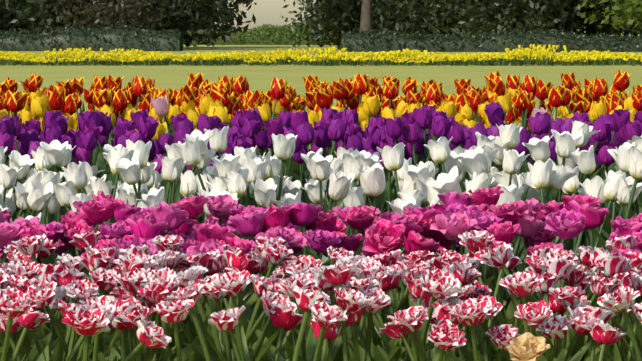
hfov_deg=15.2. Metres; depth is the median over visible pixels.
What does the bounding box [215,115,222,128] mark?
tulip
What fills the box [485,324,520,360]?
tulip
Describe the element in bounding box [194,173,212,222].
tulip
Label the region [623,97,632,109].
tulip
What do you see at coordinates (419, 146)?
tulip
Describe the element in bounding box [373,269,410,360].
tulip
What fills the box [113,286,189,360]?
tulip
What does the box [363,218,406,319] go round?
tulip
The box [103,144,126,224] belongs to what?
tulip
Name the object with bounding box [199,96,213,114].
tulip
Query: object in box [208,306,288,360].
tulip
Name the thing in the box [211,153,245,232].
tulip
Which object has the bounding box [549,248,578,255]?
tulip
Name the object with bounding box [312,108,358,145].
tulip
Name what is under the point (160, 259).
tulip
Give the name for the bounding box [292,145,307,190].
tulip
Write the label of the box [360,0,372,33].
tall tree
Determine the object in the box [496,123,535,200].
tulip
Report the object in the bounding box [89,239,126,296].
tulip
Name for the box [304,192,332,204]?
tulip
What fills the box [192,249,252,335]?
pink white bed
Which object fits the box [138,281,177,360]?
tulip
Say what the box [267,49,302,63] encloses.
yellow tulip clump
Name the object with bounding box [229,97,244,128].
tulip
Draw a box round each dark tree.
[7,0,183,30]
[297,0,427,37]
[372,0,562,35]
[479,0,641,36]
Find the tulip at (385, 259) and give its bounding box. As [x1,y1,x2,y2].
[373,249,401,310]
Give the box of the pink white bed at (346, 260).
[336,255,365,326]
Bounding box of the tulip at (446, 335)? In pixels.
[427,318,466,360]
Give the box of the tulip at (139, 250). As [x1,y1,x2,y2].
[118,244,169,333]
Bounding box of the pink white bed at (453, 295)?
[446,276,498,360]
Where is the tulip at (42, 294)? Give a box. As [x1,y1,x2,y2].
[27,279,118,360]
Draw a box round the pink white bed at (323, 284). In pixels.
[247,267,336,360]
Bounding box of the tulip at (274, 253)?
[225,241,292,339]
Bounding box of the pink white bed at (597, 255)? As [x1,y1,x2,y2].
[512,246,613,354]
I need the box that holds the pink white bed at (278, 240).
[250,236,326,327]
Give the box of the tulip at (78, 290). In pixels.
[65,279,98,356]
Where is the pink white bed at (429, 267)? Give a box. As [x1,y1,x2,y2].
[402,263,432,345]
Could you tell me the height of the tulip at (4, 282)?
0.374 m
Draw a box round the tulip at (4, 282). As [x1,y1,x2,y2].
[0,273,68,360]
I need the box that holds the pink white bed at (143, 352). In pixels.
[101,323,175,360]
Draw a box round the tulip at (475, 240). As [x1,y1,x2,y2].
[458,230,506,354]
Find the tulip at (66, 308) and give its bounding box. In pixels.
[58,303,85,357]
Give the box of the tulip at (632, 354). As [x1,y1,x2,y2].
[613,289,641,360]
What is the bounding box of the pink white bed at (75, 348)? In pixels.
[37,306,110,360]
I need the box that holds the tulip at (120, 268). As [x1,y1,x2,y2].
[112,261,127,273]
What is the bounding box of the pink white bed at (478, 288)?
[461,283,485,326]
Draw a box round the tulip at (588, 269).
[580,265,618,344]
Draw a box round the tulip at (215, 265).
[204,253,267,360]
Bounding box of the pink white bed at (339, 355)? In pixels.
[335,319,360,360]
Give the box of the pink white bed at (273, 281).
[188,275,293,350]
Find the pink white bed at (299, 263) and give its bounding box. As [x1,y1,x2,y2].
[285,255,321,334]
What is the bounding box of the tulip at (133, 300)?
[114,296,206,360]
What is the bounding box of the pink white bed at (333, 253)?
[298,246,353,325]
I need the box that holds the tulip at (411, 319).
[387,306,448,360]
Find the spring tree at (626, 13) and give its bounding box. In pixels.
[577,0,641,33]
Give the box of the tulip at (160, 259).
[139,253,177,343]
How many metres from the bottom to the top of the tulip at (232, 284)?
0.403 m
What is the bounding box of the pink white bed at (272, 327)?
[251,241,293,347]
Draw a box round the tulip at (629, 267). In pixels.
[561,264,641,356]
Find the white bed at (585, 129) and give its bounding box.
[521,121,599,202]
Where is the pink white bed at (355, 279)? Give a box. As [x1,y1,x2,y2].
[342,277,365,338]
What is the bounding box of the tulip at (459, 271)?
[441,262,537,360]
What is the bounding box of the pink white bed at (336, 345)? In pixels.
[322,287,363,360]
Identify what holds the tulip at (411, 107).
on the bed soil
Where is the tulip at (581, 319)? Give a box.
[496,306,603,360]
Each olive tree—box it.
[152,0,256,42]
[581,13,630,35]
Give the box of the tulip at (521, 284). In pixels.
[499,271,566,360]
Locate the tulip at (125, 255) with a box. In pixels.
[101,254,134,345]
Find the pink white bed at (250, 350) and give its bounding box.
[228,269,312,360]
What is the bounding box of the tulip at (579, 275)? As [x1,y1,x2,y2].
[486,265,592,360]
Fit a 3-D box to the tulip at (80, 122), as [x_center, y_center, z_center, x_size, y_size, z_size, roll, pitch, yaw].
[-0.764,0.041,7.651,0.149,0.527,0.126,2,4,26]
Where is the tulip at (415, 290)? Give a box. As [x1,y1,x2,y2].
[371,278,429,360]
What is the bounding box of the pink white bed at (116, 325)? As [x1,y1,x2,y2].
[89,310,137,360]
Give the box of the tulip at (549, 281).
[535,271,591,360]
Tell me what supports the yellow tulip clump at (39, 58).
on the lawn
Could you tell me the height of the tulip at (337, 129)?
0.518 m
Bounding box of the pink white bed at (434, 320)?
[426,306,454,360]
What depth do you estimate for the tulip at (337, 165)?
6.58 m
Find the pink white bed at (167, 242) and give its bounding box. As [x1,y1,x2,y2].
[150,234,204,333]
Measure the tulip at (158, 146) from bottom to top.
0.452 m
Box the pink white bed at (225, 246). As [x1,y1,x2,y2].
[190,243,231,321]
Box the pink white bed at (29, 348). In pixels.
[25,345,51,360]
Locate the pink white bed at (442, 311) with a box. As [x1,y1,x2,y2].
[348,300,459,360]
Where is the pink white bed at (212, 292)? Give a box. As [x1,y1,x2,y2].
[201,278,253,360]
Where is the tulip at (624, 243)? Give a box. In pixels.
[605,234,636,324]
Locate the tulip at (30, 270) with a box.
[0,260,42,345]
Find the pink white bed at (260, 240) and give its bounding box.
[256,236,287,271]
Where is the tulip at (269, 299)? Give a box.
[209,291,296,360]
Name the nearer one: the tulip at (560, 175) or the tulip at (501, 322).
the tulip at (501, 322)
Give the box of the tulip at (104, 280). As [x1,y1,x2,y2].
[75,268,120,358]
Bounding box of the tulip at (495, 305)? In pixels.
[473,295,502,360]
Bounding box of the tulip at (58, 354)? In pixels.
[50,300,74,360]
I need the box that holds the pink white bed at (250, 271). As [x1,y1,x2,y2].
[247,261,258,320]
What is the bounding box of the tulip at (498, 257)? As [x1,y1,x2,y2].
[480,243,592,355]
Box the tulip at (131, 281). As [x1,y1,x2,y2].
[114,270,174,360]
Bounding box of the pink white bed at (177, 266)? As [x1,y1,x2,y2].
[158,250,188,326]
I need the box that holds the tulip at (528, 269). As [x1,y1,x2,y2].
[512,265,534,326]
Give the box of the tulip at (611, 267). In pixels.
[596,256,635,360]
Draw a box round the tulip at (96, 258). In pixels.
[12,245,119,341]
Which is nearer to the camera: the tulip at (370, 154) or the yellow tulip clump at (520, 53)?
the tulip at (370, 154)
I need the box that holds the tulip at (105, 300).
[79,295,126,360]
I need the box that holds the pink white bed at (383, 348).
[327,296,399,359]
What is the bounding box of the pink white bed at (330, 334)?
[310,318,344,360]
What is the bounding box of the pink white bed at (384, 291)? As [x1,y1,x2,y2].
[348,286,386,360]
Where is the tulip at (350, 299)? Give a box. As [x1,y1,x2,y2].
[267,287,369,360]
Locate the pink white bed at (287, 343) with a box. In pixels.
[284,325,346,360]
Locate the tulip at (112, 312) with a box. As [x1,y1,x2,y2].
[53,300,120,360]
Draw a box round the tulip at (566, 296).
[548,285,601,360]
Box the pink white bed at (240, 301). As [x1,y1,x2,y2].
[214,248,244,307]
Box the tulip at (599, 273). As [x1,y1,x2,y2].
[521,266,610,326]
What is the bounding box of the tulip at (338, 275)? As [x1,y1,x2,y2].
[318,263,399,360]
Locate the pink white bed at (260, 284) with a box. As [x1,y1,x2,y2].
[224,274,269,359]
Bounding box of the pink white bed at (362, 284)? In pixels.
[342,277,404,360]
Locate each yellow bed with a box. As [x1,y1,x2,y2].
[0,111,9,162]
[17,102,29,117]
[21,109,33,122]
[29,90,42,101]
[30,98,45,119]
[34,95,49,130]
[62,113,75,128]
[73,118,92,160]
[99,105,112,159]
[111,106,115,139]
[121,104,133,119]
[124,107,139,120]
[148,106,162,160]
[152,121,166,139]
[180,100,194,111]
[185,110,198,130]
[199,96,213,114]
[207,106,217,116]
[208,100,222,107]
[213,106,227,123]
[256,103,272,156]
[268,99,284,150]
[276,84,292,118]
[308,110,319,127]
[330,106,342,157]
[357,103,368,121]
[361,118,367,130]
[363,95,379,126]
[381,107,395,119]
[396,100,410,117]
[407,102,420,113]
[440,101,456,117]
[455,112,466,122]
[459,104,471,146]
[461,87,519,106]
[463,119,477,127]
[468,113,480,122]
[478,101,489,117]
[485,114,490,127]
[514,117,527,165]
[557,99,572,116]
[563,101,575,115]
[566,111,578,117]
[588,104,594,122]
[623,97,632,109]
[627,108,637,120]
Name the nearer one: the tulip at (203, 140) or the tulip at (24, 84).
the tulip at (203, 140)
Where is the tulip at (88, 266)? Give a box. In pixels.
[54,254,116,344]
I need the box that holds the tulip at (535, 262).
[526,255,546,329]
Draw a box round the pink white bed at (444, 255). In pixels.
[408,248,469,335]
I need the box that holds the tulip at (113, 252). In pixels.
[103,246,126,351]
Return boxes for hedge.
[0,24,183,50]
[75,22,418,44]
[340,29,641,51]
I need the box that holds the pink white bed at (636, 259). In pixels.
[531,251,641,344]
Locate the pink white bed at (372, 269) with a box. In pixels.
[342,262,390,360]
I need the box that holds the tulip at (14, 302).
[0,288,37,360]
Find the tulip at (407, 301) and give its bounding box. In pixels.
[387,257,436,309]
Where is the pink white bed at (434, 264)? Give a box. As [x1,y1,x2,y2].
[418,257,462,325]
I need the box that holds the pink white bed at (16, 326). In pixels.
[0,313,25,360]
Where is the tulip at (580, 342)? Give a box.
[561,275,597,360]
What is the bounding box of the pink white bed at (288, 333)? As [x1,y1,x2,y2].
[230,303,298,355]
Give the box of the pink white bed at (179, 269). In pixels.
[163,267,183,274]
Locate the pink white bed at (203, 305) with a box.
[179,298,226,337]
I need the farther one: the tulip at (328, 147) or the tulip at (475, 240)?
the tulip at (328, 147)
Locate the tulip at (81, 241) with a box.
[69,230,100,296]
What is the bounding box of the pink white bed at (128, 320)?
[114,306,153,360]
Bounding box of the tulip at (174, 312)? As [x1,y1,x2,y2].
[153,299,194,360]
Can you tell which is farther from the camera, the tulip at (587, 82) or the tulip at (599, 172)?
the tulip at (587, 82)
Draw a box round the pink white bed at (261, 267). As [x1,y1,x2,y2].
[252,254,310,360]
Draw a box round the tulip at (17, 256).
[6,251,36,354]
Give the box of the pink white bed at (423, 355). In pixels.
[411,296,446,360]
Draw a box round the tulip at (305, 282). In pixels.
[277,273,317,360]
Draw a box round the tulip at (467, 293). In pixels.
[449,284,541,359]
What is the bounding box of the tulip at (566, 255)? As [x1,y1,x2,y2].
[558,252,579,262]
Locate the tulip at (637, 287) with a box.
[596,273,641,360]
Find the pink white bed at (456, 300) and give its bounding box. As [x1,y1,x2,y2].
[410,296,482,360]
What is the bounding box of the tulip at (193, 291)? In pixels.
[165,282,279,360]
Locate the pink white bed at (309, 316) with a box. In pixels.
[287,255,310,332]
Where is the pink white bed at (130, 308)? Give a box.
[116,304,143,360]
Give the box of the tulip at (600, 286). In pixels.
[584,277,620,360]
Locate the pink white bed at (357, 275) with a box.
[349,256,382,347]
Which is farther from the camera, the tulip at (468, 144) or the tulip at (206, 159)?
the tulip at (468, 144)
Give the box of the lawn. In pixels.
[0,34,641,163]
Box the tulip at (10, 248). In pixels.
[3,244,68,319]
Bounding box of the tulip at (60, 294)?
[44,285,120,360]
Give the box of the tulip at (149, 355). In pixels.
[88,293,171,360]
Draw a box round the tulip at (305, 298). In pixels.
[291,286,330,360]
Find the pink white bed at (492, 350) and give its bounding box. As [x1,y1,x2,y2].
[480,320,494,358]
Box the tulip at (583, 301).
[561,295,591,357]
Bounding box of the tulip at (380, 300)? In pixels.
[357,287,391,360]
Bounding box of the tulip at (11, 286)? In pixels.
[0,282,12,345]
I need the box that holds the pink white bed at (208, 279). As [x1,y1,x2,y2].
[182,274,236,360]
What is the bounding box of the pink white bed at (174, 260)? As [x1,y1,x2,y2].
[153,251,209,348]
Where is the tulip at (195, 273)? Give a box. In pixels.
[175,265,249,360]
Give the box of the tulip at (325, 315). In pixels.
[308,301,346,360]
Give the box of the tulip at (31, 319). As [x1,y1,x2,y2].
[12,307,49,360]
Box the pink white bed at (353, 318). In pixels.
[342,304,366,360]
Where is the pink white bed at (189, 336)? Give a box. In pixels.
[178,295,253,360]
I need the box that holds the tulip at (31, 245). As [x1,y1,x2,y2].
[11,234,56,344]
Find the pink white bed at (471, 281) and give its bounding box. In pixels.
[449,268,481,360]
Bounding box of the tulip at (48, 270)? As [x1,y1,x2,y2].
[35,264,76,360]
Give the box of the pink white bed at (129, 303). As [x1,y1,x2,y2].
[116,302,170,360]
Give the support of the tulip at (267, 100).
on the bed soil
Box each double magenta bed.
[0,211,7,222]
[0,213,10,263]
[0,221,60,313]
[1,210,11,214]
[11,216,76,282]
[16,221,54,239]
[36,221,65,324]
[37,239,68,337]
[41,201,108,260]
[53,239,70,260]
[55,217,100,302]
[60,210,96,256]
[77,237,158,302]
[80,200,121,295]
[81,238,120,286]
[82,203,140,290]
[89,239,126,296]
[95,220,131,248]
[122,234,134,241]
[125,213,150,234]
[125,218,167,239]
[129,206,184,271]
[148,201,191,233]
[167,231,186,251]
[170,195,221,272]
[171,220,221,290]
[179,230,228,304]
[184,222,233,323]
[185,218,200,235]
[186,239,254,308]
[201,215,235,232]
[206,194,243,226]
[214,236,254,292]
[220,205,266,298]
[226,207,299,256]
[242,227,276,297]
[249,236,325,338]
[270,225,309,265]
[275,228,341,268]
[279,222,298,264]
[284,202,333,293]
[296,210,338,265]
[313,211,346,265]
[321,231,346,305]
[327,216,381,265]
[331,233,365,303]
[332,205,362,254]
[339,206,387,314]
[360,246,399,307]
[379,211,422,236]
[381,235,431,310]
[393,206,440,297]
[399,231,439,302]
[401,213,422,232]
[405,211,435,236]
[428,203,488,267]
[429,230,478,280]
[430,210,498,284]
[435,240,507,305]
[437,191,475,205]
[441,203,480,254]
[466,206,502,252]
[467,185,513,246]
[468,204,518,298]
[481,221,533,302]
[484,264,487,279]
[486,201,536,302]
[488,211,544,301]
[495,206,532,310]
[504,198,560,301]
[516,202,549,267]
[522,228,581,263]
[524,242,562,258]
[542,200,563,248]
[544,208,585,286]
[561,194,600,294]
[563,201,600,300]
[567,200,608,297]
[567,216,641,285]
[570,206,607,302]
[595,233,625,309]
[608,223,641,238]
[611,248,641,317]
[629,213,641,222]
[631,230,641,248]
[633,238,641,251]
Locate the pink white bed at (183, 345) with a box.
[172,291,192,348]
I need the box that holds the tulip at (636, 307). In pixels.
[627,303,641,319]
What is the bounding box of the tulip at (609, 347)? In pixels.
[595,285,631,355]
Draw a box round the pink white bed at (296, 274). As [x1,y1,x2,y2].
[291,265,317,351]
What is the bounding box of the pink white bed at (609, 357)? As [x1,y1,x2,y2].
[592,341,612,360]
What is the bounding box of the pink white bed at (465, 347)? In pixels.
[450,325,498,360]
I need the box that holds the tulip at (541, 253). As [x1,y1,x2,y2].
[524,245,594,306]
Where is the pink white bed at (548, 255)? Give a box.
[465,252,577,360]
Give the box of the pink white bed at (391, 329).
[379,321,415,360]
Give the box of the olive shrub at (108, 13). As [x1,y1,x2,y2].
[36,0,177,31]
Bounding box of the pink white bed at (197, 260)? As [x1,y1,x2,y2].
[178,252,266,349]
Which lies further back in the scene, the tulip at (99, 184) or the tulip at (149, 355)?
the tulip at (99, 184)
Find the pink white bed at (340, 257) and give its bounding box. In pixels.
[322,255,349,345]
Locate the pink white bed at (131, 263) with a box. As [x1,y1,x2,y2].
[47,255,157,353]
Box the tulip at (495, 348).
[463,252,539,352]
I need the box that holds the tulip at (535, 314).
[514,300,552,336]
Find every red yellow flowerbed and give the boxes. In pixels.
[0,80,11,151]
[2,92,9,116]
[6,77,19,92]
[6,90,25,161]
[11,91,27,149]
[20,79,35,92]
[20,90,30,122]
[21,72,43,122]
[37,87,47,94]
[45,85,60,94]
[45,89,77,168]
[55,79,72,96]
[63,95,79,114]
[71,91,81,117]
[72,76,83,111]
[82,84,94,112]
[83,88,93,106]
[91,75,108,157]
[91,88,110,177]
[94,82,137,142]
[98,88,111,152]
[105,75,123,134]
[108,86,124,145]
[108,98,167,144]
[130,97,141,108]
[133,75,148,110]
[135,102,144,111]
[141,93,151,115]
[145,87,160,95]
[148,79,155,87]
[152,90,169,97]
[156,90,172,103]
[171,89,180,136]
[172,89,179,104]
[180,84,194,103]
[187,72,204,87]
[194,96,206,106]
[195,85,203,97]
[197,88,211,95]
[200,79,215,90]
[205,92,215,102]
[211,83,228,91]
[217,76,235,93]
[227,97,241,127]
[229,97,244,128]
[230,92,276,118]
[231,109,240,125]
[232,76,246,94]
[242,75,248,93]
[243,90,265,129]
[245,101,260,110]
[260,90,271,104]
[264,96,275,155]
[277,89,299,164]
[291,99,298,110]
[292,87,296,98]
[294,94,305,110]
[301,89,313,110]
[303,75,318,88]
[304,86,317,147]
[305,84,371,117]
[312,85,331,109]
[313,80,328,88]
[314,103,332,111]
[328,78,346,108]
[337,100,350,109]
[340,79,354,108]
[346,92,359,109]
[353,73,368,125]
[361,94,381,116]
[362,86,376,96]
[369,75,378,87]
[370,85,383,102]
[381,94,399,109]
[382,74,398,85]
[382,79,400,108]
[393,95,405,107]
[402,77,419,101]
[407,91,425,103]
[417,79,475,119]
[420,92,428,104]
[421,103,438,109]
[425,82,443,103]
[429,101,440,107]
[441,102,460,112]
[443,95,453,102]
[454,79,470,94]
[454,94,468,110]
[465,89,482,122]
[479,113,484,124]
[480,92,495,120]
[484,70,536,127]
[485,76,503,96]
[504,109,514,124]
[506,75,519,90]
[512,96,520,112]
[512,102,529,158]
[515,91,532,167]
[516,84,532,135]
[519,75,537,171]
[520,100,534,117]
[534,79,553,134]
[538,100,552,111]
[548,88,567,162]
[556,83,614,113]
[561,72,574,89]
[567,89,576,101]
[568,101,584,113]
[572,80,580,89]
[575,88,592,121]
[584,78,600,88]
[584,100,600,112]
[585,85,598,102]
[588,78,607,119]
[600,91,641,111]
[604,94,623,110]
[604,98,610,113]
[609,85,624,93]
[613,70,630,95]
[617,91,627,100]
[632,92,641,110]
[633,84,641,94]
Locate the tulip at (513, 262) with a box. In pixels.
[462,252,521,355]
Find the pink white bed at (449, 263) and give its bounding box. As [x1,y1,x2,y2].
[376,261,475,357]
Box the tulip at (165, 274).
[103,267,191,360]
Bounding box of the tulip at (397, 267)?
[389,260,408,309]
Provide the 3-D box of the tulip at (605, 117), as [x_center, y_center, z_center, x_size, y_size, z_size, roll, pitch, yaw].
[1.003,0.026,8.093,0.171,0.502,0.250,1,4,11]
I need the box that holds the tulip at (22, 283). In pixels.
[6,274,39,360]
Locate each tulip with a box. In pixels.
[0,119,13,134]
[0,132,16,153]
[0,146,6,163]
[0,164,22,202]
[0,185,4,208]
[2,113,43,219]
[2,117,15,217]
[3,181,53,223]
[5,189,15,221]
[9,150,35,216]
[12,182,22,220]
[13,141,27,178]
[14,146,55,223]
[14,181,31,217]
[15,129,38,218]
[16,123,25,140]
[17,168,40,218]
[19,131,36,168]
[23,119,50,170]
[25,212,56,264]
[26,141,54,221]
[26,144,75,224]
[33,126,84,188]
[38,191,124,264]
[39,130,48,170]
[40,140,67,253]
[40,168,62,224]
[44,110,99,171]
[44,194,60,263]
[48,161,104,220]
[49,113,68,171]
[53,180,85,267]
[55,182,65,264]
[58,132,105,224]
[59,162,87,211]
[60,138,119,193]
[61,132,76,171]
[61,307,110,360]
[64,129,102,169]
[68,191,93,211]
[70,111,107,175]
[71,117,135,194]
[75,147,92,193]
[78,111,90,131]
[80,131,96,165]
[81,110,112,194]
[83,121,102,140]
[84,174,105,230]
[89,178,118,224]
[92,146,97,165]
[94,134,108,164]
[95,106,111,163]
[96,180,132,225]
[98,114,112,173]
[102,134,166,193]
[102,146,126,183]
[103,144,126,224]
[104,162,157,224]
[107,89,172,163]
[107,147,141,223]
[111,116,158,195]
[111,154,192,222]
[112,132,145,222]
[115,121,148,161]
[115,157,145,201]
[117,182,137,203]
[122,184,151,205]
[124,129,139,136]
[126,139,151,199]
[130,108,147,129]
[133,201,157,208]
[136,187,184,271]
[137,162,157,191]
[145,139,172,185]
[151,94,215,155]
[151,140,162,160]
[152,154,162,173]
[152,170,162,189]
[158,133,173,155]
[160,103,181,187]
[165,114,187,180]
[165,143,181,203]
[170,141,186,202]
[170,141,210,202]
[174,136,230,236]
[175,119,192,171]
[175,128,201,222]
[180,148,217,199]
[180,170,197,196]
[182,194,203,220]
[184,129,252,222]
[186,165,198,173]
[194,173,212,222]
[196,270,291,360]
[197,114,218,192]
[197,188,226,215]
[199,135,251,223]
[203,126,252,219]
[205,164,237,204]
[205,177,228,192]
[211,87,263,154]
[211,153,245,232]
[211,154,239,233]
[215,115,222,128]
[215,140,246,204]
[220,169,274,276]
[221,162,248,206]
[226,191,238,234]
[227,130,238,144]
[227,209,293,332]
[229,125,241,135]
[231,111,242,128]
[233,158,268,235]
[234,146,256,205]
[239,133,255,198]
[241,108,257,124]
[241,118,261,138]
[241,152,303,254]
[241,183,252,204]
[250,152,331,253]
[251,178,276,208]
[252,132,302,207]
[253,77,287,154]
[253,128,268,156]
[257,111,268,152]
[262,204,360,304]
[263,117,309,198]
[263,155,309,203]
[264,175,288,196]
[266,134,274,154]
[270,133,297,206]
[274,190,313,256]
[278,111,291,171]
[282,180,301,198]
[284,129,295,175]
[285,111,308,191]
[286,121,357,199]
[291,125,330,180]
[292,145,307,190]
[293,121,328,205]
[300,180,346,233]
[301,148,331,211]
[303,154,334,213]
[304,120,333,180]
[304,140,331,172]
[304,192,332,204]
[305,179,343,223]
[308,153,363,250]
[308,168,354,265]
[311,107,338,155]
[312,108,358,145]
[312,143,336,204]
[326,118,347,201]
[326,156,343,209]
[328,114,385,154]
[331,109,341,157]
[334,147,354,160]
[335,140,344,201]
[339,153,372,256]
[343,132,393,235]
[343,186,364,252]
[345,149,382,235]
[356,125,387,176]
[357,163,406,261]
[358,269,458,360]
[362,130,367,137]
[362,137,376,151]
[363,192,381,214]
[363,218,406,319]
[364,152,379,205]
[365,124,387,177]
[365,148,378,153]
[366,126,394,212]
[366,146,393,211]
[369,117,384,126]
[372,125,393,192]
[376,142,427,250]
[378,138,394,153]
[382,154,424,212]
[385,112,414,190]
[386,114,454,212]
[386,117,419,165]
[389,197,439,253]
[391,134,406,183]
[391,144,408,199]
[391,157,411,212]
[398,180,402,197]
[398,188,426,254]
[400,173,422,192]
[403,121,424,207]
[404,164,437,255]
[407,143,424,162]
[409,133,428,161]
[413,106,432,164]
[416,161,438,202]
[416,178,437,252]
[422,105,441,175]
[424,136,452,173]
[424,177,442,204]
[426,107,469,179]
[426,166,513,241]
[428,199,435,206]
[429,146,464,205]
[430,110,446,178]
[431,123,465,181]
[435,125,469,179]
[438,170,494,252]
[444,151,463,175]
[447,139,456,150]
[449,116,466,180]
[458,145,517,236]
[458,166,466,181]
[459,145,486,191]
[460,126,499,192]
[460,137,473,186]
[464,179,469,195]
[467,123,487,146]
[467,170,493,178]
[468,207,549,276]
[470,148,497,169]
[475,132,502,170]
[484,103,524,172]
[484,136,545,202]
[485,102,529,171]
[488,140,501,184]
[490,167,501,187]
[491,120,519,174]
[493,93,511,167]
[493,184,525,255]
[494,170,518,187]
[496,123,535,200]
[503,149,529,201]
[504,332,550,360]
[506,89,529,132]
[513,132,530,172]
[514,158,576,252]
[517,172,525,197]
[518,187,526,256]
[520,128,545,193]
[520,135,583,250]
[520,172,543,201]
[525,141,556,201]
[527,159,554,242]
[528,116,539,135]
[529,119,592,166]
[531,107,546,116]
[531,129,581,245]
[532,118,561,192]
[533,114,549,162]
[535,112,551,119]
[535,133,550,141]
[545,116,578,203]
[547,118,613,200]
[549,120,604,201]
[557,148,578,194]
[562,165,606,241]
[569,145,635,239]
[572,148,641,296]
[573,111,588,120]
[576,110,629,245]
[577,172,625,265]
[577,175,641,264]
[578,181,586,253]
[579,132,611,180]
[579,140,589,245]
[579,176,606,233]
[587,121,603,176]
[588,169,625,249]
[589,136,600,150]
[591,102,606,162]
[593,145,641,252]
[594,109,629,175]
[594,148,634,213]
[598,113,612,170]
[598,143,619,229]
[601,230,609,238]
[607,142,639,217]
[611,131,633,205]
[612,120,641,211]
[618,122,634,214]
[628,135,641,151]
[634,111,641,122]
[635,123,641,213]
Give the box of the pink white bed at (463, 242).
[459,239,493,337]
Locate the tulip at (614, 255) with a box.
[536,250,626,314]
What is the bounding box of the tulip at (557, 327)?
[536,315,598,360]
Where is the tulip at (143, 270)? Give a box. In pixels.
[45,261,162,345]
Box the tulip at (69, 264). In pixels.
[56,259,114,351]
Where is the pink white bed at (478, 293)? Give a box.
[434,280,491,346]
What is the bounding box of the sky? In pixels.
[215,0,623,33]
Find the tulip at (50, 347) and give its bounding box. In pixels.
[0,268,65,360]
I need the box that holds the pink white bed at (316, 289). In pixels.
[305,286,350,360]
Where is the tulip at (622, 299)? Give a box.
[597,286,641,360]
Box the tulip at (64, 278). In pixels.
[29,268,88,360]
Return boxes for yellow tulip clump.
[0,52,30,64]
[0,56,31,65]
[17,56,55,64]
[23,58,55,65]
[25,59,67,65]
[41,51,79,57]
[45,50,84,64]
[50,57,91,65]
[52,54,91,64]
[53,47,102,56]
[79,53,130,65]
[82,54,120,64]
[101,53,140,56]
[104,57,148,65]
[110,48,142,56]
[116,57,144,65]
[124,51,170,55]
[134,55,175,65]
[146,52,177,63]
[146,56,180,65]
[176,59,217,65]
[177,54,210,65]
[186,52,222,54]
[196,52,240,64]
[197,53,233,65]
[200,52,239,65]
[232,51,270,64]
[234,54,285,64]
[242,56,279,64]
[243,59,276,65]
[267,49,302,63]
[269,55,302,64]
[272,53,307,64]
[274,48,313,64]
[287,57,328,65]
[296,56,335,65]
[307,47,346,64]
[315,53,357,65]
[323,57,357,65]
[346,52,397,65]
[350,56,388,65]
[378,56,428,65]
[380,49,419,60]
[381,56,418,64]
[386,52,421,63]
[391,60,434,65]
[403,49,429,57]
[415,57,449,65]
[416,54,446,64]
[417,52,443,55]
[424,56,463,65]
[455,55,493,65]
[457,54,505,65]
[481,52,523,65]
[482,54,523,65]
[505,48,540,51]
[506,51,536,62]
[510,48,555,65]
[516,55,553,65]
[518,44,566,55]
[540,58,580,65]
[547,54,575,64]
[550,57,590,65]
[558,50,598,63]
[569,52,617,57]
[569,55,600,64]
[576,54,620,65]
[586,53,625,65]
[597,51,637,64]
[619,55,641,65]
[631,53,641,65]
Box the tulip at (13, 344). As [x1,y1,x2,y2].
[0,286,104,360]
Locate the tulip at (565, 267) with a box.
[541,258,590,360]
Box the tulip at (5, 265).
[0,262,49,357]
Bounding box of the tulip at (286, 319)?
[206,304,303,360]
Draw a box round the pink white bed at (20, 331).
[0,327,23,353]
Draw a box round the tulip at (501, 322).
[499,274,531,360]
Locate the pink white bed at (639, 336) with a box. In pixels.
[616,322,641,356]
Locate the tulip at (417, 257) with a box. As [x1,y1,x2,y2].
[397,250,434,288]
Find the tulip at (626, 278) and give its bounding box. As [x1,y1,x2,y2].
[611,270,641,325]
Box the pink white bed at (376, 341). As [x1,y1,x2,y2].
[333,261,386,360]
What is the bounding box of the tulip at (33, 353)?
[0,269,51,360]
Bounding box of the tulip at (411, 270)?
[383,259,428,327]
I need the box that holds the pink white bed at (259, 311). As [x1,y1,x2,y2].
[253,266,320,341]
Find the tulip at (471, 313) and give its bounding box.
[431,298,492,360]
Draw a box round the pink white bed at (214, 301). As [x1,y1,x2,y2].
[207,251,254,312]
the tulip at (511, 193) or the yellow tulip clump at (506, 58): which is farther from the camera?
the yellow tulip clump at (506, 58)
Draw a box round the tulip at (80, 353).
[77,302,113,359]
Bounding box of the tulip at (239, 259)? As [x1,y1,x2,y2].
[195,249,258,348]
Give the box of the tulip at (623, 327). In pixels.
[612,274,627,360]
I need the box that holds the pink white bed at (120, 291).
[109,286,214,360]
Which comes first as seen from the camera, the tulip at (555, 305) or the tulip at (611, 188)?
the tulip at (555, 305)
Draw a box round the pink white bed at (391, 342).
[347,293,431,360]
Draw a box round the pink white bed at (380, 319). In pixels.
[376,312,384,327]
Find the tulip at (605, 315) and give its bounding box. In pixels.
[582,305,615,360]
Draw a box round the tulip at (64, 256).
[40,253,82,338]
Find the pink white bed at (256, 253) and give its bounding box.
[227,251,296,322]
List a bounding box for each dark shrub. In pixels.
[0,0,99,33]
[141,0,244,46]
[271,0,409,48]
[360,0,491,37]
[429,0,585,36]
[492,0,640,36]
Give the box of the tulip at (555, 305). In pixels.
[540,293,565,360]
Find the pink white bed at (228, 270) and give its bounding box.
[207,267,250,349]
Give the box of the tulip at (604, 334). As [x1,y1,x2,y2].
[561,321,626,360]
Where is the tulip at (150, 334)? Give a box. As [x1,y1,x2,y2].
[38,316,171,360]
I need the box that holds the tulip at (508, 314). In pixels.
[474,241,517,324]
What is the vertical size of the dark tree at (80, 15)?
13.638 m
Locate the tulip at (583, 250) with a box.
[504,245,595,305]

